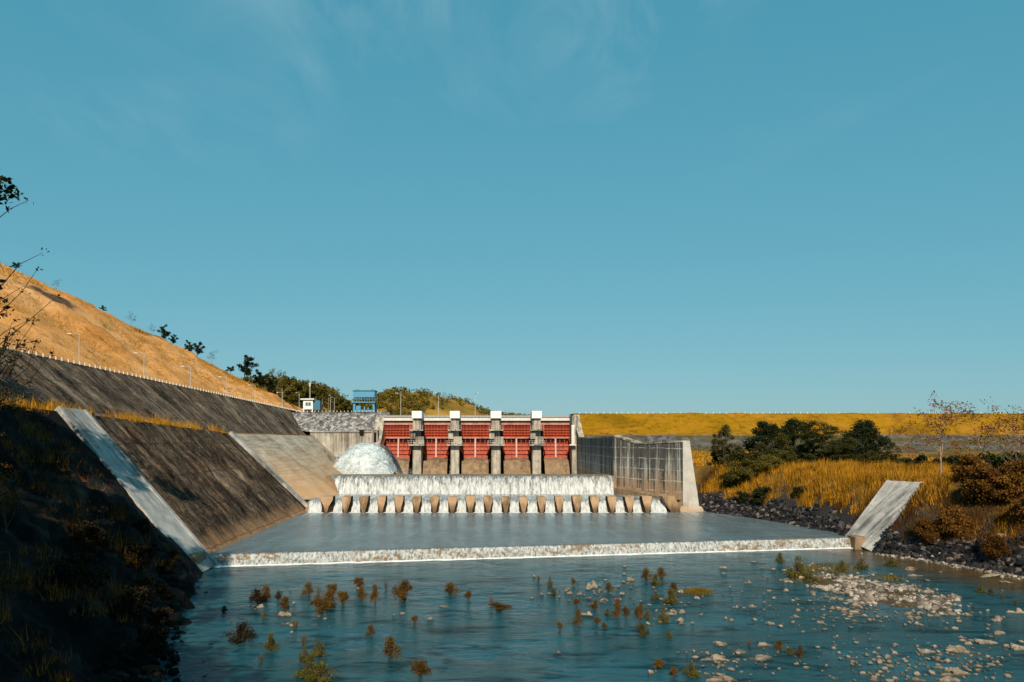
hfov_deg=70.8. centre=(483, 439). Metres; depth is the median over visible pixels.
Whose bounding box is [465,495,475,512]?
baffle block
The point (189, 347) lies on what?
ridge tree
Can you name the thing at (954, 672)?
river rock
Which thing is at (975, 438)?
rusty tree
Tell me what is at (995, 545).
brown bush
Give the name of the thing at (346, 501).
baffle block
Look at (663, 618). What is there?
water shrub
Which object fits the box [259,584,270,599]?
water shrub
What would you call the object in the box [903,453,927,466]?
shrub
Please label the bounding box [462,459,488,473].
ogee crest
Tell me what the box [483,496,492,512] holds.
baffle block
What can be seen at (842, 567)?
water shrub
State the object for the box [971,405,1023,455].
rusty tree
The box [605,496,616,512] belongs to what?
baffle block
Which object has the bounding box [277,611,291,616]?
river rock
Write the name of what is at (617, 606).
water shrub
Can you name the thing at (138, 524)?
bank shrub
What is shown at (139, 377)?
road kerb
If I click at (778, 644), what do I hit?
water shrub
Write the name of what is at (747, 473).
bushy tree
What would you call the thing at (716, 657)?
river rock
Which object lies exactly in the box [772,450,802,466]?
bushy tree
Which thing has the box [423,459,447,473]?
ogee crest
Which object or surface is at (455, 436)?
spillway pier
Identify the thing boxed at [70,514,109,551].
bank shrub
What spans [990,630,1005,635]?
river rock
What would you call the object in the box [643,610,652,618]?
water shrub
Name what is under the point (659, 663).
water shrub
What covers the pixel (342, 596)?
water shrub
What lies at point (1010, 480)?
brown bush
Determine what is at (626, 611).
water shrub
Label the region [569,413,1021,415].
crest road
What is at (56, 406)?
grass clump
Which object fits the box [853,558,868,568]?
water shrub
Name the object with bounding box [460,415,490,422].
bridge span
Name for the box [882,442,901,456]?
loose tree
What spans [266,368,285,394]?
pale tree
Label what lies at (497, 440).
spillway pier
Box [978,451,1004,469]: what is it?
shrub
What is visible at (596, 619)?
water shrub
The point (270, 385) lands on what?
ridge tree
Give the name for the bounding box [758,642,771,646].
river rock
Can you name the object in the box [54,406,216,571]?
drain chute
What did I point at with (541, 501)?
baffle block
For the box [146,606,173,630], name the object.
bank shrub
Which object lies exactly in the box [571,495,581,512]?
baffle block
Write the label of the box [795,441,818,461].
dense tree
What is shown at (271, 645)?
water shrub
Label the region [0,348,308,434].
lining
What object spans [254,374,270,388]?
wood tree
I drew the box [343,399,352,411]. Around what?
wood tree
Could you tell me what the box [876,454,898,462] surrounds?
shrub
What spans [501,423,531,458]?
sluice gate
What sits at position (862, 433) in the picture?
round tree
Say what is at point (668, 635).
water shrub
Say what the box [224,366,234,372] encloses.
ridge tree
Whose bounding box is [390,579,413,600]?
water shrub
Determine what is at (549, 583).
water shrub
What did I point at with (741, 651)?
river rock
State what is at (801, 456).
shrub
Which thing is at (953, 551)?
riprap
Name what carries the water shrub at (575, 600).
on the river water at (475, 637)
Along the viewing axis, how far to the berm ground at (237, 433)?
147.59 m
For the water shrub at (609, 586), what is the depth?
66.35 m
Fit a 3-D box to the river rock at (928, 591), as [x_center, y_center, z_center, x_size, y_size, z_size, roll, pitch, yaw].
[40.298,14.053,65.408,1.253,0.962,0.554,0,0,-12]
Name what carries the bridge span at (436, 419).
on the spillway pier at (417, 435)
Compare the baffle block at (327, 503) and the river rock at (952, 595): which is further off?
the baffle block at (327, 503)
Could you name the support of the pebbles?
in the river water at (475, 637)
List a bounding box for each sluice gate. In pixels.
[382,423,412,458]
[422,423,450,458]
[459,423,490,458]
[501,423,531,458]
[541,423,571,458]
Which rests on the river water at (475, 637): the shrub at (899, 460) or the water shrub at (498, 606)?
the water shrub at (498, 606)
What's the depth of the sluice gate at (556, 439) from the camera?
202.45 m
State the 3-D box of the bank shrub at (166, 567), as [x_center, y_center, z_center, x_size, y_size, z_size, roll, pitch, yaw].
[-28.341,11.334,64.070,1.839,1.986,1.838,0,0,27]
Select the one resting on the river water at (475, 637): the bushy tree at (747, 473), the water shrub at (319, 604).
the water shrub at (319, 604)
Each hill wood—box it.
[241,374,368,411]
[352,386,528,415]
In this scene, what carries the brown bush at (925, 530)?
on the bank terrain at (701, 470)
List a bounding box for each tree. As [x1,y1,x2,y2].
[0,175,19,212]
[0,193,61,438]
[0,279,10,309]
[9,262,20,267]
[157,324,170,338]
[168,334,178,343]
[184,339,196,351]
[193,341,205,355]
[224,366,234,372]
[236,355,258,379]
[252,369,270,389]
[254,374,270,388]
[264,375,278,391]
[265,378,283,394]
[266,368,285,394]
[275,376,292,395]
[281,375,298,393]
[283,392,298,405]
[287,379,308,405]
[300,383,318,397]
[307,386,329,400]
[319,393,335,404]
[333,396,346,411]
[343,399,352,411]
[707,424,739,463]
[723,445,758,482]
[726,456,761,482]
[741,420,788,453]
[746,442,772,467]
[753,454,784,473]
[771,417,815,453]
[772,432,794,454]
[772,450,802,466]
[793,418,852,453]
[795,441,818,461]
[825,436,859,463]
[840,418,893,462]
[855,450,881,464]
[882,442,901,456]
[884,421,941,460]
[905,390,968,473]
[940,397,1023,461]
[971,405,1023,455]
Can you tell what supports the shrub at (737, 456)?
on the bank terrain at (701, 470)
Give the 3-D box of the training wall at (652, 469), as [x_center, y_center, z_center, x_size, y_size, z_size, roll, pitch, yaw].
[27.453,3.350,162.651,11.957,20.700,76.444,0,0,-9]
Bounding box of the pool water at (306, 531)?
[210,512,844,553]
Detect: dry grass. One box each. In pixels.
[691,448,984,496]
[697,457,1003,515]
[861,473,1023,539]
[874,472,954,505]
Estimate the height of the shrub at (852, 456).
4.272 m
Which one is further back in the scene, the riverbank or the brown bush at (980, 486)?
the brown bush at (980, 486)
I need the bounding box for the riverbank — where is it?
[0,406,202,681]
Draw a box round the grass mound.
[675,586,713,594]
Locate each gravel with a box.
[779,571,1000,620]
[860,539,1023,581]
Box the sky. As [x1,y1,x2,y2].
[0,0,1023,415]
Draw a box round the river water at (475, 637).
[126,549,1023,681]
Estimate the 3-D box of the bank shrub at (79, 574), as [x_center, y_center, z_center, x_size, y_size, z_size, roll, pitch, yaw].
[-25.610,8.544,45.877,3.153,3.404,3.151,0,0,18]
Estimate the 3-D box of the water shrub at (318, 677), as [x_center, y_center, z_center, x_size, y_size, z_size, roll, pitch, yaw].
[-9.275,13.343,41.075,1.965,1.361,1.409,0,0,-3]
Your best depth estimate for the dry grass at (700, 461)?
151.13 m
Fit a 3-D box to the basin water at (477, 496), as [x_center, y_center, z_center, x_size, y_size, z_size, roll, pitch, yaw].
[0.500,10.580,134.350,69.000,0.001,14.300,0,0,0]
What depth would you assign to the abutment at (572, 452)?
196.50 m
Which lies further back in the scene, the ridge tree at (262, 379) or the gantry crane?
the ridge tree at (262, 379)
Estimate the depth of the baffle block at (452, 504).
124.50 m
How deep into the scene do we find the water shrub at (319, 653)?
46.23 m
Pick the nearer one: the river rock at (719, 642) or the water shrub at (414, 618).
the river rock at (719, 642)
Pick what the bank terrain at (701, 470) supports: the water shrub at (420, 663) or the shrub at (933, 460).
the shrub at (933, 460)
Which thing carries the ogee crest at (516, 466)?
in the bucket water
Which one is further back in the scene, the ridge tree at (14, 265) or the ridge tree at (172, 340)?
the ridge tree at (172, 340)
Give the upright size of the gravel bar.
0.980 m
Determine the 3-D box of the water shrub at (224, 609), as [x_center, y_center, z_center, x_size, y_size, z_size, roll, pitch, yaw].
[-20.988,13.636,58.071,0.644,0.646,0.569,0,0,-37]
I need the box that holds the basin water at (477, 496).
[296,494,679,499]
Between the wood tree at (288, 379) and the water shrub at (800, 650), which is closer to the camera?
the water shrub at (800, 650)
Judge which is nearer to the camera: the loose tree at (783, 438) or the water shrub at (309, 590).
the water shrub at (309, 590)
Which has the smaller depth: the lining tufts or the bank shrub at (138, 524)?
the bank shrub at (138, 524)
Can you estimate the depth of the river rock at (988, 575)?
73.08 m
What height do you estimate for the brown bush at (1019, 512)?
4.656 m
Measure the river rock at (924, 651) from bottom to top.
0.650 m
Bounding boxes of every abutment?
[372,417,384,451]
[568,415,577,473]
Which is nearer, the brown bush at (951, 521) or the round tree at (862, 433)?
the brown bush at (951, 521)
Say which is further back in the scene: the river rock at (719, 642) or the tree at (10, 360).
the river rock at (719, 642)
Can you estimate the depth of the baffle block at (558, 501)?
124.49 m
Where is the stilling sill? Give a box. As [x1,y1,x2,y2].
[326,474,615,493]
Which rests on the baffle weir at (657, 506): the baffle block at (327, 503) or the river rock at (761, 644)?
the baffle block at (327, 503)
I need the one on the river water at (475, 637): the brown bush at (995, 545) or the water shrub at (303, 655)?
the water shrub at (303, 655)
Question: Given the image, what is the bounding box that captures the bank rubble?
[74,535,231,681]
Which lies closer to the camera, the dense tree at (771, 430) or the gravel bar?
the gravel bar
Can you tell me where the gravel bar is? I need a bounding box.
[808,577,952,614]
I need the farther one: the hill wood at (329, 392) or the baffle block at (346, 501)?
the hill wood at (329, 392)
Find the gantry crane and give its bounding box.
[351,390,377,411]
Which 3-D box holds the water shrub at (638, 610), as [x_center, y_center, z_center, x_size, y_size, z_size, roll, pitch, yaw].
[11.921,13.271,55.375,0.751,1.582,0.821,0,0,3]
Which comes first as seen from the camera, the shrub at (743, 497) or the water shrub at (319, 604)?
the water shrub at (319, 604)
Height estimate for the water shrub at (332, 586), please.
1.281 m
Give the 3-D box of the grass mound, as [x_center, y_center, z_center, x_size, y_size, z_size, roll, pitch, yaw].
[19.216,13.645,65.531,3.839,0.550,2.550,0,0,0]
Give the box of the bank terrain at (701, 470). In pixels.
[692,451,1023,571]
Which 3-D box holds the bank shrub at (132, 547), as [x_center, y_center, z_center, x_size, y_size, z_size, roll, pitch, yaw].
[-28.710,9.556,60.024,2.626,2.837,2.628,0,0,0]
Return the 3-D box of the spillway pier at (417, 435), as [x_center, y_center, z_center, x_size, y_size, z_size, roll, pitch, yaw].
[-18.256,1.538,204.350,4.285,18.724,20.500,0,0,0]
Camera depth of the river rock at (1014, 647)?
47.73 m
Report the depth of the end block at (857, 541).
91.49 m
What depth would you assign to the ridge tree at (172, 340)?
202.99 m
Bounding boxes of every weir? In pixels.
[209,537,852,566]
[305,499,668,512]
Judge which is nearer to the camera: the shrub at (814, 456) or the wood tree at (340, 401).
the shrub at (814, 456)
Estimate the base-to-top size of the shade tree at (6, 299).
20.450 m
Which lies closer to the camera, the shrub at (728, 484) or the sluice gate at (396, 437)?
the shrub at (728, 484)
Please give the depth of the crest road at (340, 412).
210.80 m
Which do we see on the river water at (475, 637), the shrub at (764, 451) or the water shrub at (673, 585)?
the water shrub at (673, 585)
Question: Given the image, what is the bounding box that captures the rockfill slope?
[292,412,389,431]
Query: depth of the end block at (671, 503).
124.80 m
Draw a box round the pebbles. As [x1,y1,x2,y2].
[238,561,1023,681]
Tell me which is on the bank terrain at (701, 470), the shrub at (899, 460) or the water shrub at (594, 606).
the shrub at (899, 460)
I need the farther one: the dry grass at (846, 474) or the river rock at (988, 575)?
the dry grass at (846, 474)
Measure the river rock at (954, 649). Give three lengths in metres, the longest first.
2.075 x 1.272 x 1.018 m
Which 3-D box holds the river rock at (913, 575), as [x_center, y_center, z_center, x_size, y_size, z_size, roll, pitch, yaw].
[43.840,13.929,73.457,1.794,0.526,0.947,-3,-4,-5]
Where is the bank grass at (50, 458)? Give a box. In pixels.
[0,400,162,681]
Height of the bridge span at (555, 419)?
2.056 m
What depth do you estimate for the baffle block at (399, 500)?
124.52 m
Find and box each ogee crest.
[390,459,409,473]
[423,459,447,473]
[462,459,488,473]
[504,459,530,473]
[544,459,569,473]
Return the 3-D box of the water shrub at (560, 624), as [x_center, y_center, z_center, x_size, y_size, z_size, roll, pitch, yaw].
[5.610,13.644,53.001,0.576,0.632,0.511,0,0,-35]
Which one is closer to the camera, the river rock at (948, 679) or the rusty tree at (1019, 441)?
the river rock at (948, 679)
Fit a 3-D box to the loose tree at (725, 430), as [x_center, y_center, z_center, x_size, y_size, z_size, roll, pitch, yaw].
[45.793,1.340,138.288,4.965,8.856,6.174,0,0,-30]
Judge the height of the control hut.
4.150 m
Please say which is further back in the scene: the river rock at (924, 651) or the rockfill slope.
the rockfill slope
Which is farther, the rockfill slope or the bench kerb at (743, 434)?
the rockfill slope
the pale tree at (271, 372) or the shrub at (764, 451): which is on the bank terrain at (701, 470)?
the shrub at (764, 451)
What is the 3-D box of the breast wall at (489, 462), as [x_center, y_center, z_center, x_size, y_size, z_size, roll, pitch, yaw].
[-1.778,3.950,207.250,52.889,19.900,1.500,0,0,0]
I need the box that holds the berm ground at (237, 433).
[43,409,311,435]
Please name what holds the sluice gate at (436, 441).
attached to the spillway pier at (417, 435)
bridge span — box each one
[384,415,412,422]
[423,415,450,422]
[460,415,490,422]
[500,415,530,422]
[541,415,569,422]
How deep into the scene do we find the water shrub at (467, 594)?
62.70 m
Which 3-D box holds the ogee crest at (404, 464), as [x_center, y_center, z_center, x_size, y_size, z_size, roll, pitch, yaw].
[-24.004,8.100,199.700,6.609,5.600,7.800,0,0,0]
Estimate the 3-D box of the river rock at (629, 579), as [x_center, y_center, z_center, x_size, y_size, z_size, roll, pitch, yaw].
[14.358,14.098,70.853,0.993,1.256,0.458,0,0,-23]
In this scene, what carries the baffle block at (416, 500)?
on the baffle weir at (657, 506)
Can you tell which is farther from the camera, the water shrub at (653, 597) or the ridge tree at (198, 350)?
the ridge tree at (198, 350)
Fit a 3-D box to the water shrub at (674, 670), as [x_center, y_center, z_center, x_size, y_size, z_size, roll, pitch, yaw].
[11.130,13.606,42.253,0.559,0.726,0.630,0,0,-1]
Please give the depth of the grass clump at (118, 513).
65.85 m
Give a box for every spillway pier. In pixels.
[408,411,425,473]
[447,411,462,473]
[487,411,504,473]
[528,411,544,473]
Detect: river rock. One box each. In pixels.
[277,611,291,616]
[580,611,592,615]
[587,580,596,587]
[626,577,634,581]
[700,654,725,660]
[706,674,738,681]
[712,641,727,644]
[734,649,747,653]
[748,654,771,660]
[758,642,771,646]
[907,574,922,576]
[918,649,935,653]
[921,589,934,592]
[935,676,960,681]
[939,668,969,675]
[945,645,975,653]
[947,593,961,598]
[967,638,997,644]
[980,574,999,577]
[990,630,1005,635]
[1002,642,1023,650]
[1005,608,1023,613]
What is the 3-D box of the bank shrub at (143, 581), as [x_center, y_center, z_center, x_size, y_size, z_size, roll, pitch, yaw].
[-24.950,11.110,52.914,2.365,2.553,2.363,0,0,36]
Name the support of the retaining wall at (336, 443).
on the warped lining at (303, 467)
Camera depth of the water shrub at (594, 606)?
58.95 m
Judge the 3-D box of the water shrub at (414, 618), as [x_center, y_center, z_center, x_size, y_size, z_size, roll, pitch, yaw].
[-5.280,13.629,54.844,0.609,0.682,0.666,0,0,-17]
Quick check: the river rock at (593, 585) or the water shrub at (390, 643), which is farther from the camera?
the river rock at (593, 585)
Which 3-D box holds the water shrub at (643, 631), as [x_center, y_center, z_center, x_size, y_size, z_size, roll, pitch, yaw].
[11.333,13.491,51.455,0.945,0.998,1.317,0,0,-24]
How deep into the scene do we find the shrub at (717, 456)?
139.10 m
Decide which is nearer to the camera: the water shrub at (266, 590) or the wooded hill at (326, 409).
the water shrub at (266, 590)
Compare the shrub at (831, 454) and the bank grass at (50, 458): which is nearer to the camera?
the bank grass at (50, 458)
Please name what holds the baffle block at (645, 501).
on the baffle weir at (657, 506)
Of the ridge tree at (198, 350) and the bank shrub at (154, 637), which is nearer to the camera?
the bank shrub at (154, 637)
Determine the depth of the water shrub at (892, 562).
79.53 m
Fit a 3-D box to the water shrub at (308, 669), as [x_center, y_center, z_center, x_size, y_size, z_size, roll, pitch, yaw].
[-10.125,13.315,42.249,2.130,1.449,2.003,0,0,-6]
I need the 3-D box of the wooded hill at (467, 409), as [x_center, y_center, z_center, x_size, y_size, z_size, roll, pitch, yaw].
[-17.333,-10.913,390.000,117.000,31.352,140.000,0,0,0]
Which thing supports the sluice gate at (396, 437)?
attached to the spillway pier at (417, 435)
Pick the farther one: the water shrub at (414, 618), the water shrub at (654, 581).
the water shrub at (654, 581)
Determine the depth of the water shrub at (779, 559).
81.46 m
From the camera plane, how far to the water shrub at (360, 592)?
62.76 m
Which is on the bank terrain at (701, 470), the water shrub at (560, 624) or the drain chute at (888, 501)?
the drain chute at (888, 501)
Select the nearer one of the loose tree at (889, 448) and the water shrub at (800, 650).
the water shrub at (800, 650)
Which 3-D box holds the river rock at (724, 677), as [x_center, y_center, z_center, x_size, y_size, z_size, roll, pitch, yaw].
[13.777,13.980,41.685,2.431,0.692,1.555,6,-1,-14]
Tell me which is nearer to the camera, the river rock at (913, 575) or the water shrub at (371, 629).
the water shrub at (371, 629)
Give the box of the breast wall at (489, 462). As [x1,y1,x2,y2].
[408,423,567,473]
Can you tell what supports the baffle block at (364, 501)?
on the baffle weir at (657, 506)
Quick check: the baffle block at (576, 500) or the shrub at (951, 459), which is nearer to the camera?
the shrub at (951, 459)
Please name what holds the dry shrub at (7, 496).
on the riverbank
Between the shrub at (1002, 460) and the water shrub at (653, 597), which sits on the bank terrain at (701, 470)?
the shrub at (1002, 460)
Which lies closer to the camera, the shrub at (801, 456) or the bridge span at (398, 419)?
the shrub at (801, 456)
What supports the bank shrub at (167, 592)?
on the riverbank
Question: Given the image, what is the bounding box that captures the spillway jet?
[323,441,415,473]
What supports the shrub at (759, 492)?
on the bank terrain at (701, 470)
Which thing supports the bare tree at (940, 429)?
on the bank terrain at (701, 470)
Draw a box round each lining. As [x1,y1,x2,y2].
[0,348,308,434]
[92,415,307,552]
[236,434,341,502]
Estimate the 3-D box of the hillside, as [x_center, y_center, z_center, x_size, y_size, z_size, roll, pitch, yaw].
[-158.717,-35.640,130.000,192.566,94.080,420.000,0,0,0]
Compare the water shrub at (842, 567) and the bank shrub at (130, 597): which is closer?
the bank shrub at (130, 597)
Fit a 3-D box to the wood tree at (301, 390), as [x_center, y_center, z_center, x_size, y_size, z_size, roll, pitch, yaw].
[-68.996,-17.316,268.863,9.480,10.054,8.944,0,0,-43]
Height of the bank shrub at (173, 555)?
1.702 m
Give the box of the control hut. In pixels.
[300,398,321,411]
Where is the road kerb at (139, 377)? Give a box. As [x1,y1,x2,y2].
[0,347,295,411]
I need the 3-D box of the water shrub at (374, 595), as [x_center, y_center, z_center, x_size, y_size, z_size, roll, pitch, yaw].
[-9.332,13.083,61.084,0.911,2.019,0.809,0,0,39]
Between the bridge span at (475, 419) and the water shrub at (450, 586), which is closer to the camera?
the water shrub at (450, 586)
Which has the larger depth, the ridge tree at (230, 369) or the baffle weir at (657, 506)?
the ridge tree at (230, 369)
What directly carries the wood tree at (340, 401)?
on the wooded hill at (326, 409)
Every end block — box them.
[659,495,680,511]
[844,534,865,548]
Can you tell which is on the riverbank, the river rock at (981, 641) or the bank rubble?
the bank rubble
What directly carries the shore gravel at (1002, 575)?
on the bank terrain at (701, 470)
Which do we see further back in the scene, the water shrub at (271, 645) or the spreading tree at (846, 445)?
the spreading tree at (846, 445)
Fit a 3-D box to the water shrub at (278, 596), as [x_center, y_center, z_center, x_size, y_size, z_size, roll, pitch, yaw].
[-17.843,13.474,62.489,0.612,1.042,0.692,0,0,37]
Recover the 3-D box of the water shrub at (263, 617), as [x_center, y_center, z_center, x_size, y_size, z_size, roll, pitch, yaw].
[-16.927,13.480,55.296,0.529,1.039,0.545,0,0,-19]
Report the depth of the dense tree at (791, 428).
144.85 m
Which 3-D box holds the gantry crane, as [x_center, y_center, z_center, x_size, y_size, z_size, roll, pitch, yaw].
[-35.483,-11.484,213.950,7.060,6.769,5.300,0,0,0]
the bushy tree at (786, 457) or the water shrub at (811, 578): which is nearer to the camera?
the water shrub at (811, 578)
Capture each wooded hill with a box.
[248,382,352,411]
[359,391,485,415]
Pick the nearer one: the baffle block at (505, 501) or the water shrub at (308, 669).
the water shrub at (308, 669)
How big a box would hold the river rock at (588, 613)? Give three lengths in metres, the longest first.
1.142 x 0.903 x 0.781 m
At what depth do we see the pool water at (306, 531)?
100.02 m
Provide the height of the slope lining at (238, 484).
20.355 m
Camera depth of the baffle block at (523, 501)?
124.48 m
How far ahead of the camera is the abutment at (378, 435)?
198.72 m
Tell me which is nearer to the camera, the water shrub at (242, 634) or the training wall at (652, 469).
the water shrub at (242, 634)
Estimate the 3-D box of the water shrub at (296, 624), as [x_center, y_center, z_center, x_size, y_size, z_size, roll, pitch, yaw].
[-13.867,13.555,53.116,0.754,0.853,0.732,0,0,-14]
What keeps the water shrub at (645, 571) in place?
on the river water at (475, 637)
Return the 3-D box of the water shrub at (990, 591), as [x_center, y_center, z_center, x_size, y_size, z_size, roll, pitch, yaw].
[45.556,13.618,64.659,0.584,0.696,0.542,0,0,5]
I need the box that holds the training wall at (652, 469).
[576,415,703,511]
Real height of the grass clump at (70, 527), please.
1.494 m
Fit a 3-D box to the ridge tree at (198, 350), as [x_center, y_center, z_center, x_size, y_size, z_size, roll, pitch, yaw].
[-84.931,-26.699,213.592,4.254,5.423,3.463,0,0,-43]
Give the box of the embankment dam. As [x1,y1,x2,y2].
[573,413,1023,451]
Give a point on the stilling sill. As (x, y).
(472, 483)
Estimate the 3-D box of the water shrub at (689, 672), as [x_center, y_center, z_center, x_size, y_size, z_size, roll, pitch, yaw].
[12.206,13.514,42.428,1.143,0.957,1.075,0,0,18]
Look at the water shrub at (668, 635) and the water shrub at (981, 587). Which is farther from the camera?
the water shrub at (981, 587)
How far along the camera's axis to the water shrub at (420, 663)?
42.13 m
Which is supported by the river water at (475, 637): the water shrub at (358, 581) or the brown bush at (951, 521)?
the water shrub at (358, 581)
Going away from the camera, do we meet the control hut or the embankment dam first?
the embankment dam
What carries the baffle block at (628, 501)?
on the baffle weir at (657, 506)
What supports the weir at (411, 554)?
in the river water at (475, 637)
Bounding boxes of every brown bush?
[912,517,941,543]
[934,504,976,538]
[948,452,988,481]
[956,463,1003,503]
[979,531,1011,558]
[985,456,1023,502]
[1007,495,1023,521]
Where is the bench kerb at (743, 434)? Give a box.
[600,434,1023,434]
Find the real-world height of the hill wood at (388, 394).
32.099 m
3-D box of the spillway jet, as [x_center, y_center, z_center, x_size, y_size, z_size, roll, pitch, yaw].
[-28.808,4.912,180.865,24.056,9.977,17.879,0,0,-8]
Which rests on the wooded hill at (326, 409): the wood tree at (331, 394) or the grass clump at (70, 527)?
the wood tree at (331, 394)
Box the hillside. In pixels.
[0,263,306,411]
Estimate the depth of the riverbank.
52.33 m
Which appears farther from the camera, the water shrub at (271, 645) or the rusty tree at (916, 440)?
the rusty tree at (916, 440)
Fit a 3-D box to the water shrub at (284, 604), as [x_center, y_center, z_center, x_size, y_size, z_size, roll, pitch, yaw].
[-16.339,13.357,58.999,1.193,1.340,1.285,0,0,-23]
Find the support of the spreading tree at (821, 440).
on the bank terrain at (701, 470)
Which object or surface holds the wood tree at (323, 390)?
on the wooded hill at (326, 409)
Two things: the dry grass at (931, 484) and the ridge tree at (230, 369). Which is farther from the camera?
the ridge tree at (230, 369)
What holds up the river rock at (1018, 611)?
in the river water at (475, 637)
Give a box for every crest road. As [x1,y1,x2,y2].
[266,412,391,435]
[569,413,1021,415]
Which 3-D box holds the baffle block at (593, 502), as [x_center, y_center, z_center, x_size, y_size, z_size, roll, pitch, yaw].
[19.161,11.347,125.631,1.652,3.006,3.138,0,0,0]
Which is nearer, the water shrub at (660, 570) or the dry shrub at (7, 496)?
the dry shrub at (7, 496)
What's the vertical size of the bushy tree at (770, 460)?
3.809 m
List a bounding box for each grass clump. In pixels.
[42,398,74,409]
[59,514,86,533]
[106,500,129,519]
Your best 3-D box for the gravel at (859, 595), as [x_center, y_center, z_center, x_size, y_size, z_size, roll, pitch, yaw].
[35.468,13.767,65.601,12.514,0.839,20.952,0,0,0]
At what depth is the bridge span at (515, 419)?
202.80 m
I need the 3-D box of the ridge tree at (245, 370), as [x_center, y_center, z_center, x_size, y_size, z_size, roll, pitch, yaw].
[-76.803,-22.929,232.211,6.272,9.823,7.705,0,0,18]
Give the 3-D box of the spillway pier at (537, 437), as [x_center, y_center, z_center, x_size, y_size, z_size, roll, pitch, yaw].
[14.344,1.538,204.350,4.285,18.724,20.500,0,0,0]
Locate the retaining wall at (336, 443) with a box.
[310,431,371,456]
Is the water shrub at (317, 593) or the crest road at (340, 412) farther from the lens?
the crest road at (340, 412)
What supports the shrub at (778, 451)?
on the bank terrain at (701, 470)
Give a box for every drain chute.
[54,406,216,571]
[845,480,923,550]
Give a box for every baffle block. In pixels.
[320,496,334,512]
[341,496,352,512]
[359,496,369,512]
[377,496,386,512]
[394,495,404,512]
[412,496,421,512]
[430,495,438,512]
[448,496,456,512]
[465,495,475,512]
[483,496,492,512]
[501,496,509,512]
[519,496,527,512]
[537,496,545,512]
[554,496,563,512]
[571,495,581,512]
[588,496,598,512]
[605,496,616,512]
[623,496,633,512]
[639,495,651,512]
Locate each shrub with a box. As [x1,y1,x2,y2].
[0,462,27,532]
[48,547,110,592]
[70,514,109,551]
[108,584,148,625]
[121,538,156,567]
[125,573,162,603]
[133,517,151,535]
[134,623,172,658]
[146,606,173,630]
[153,579,175,601]
[155,558,177,576]
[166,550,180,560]
[220,605,227,612]
[223,619,256,643]
[248,587,267,603]
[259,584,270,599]
[261,608,265,620]
[263,631,278,650]
[274,591,281,599]
[278,595,291,609]
[291,618,299,628]
[292,653,328,679]
[297,645,309,661]
[299,632,307,643]
[300,581,313,594]
[304,661,337,681]
[309,595,331,614]
[310,639,329,657]
[314,583,323,595]
[320,588,337,607]
[325,583,337,591]
[336,591,349,603]
[353,576,364,587]
[357,585,368,599]
[365,624,374,635]
[368,582,379,603]
[382,634,403,658]
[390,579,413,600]
[409,658,431,676]
[410,615,417,622]
[444,581,460,594]
[464,590,470,598]
[488,602,512,610]
[547,576,552,585]
[556,621,563,628]
[572,607,581,625]
[573,598,580,604]
[589,599,598,609]
[593,617,602,623]
[605,583,615,590]
[611,597,622,617]
[622,605,629,617]
[633,622,651,635]
[634,604,643,620]
[641,566,653,579]
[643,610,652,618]
[650,573,662,585]
[651,591,659,599]
[652,658,665,668]
[656,567,667,578]
[657,607,670,622]
[660,587,678,604]
[665,630,672,637]
[669,582,678,591]
[669,666,678,676]
[681,661,700,677]
[710,449,730,464]
[721,474,739,487]
[728,450,741,461]
[735,491,749,502]
[749,448,769,461]
[752,485,771,504]
[762,450,789,460]
[774,640,782,650]
[775,552,786,562]
[784,555,810,578]
[784,646,793,654]
[789,451,810,462]
[791,485,807,497]
[795,644,803,657]
[802,571,819,581]
[803,449,827,462]
[819,452,846,463]
[836,560,849,571]
[842,452,860,462]
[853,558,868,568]
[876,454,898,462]
[883,557,898,565]
[893,458,913,465]
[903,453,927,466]
[921,457,939,465]
[936,455,959,467]
[975,583,986,592]
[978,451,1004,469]
[987,587,994,594]
[995,451,1023,469]
[1001,443,1022,460]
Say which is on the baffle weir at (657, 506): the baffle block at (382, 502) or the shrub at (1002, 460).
the baffle block at (382, 502)
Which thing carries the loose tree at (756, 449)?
on the bank terrain at (701, 470)
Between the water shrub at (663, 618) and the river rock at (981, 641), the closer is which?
the river rock at (981, 641)
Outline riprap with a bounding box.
[698,493,1023,575]
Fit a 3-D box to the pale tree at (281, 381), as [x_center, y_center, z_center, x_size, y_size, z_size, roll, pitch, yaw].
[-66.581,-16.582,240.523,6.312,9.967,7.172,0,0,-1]
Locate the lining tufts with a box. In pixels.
[21,358,320,502]
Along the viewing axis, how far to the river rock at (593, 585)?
67.72 m
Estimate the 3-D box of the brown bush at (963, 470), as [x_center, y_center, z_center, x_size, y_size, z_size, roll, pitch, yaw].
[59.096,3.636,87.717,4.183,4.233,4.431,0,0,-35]
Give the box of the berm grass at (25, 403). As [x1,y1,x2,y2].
[0,391,225,432]

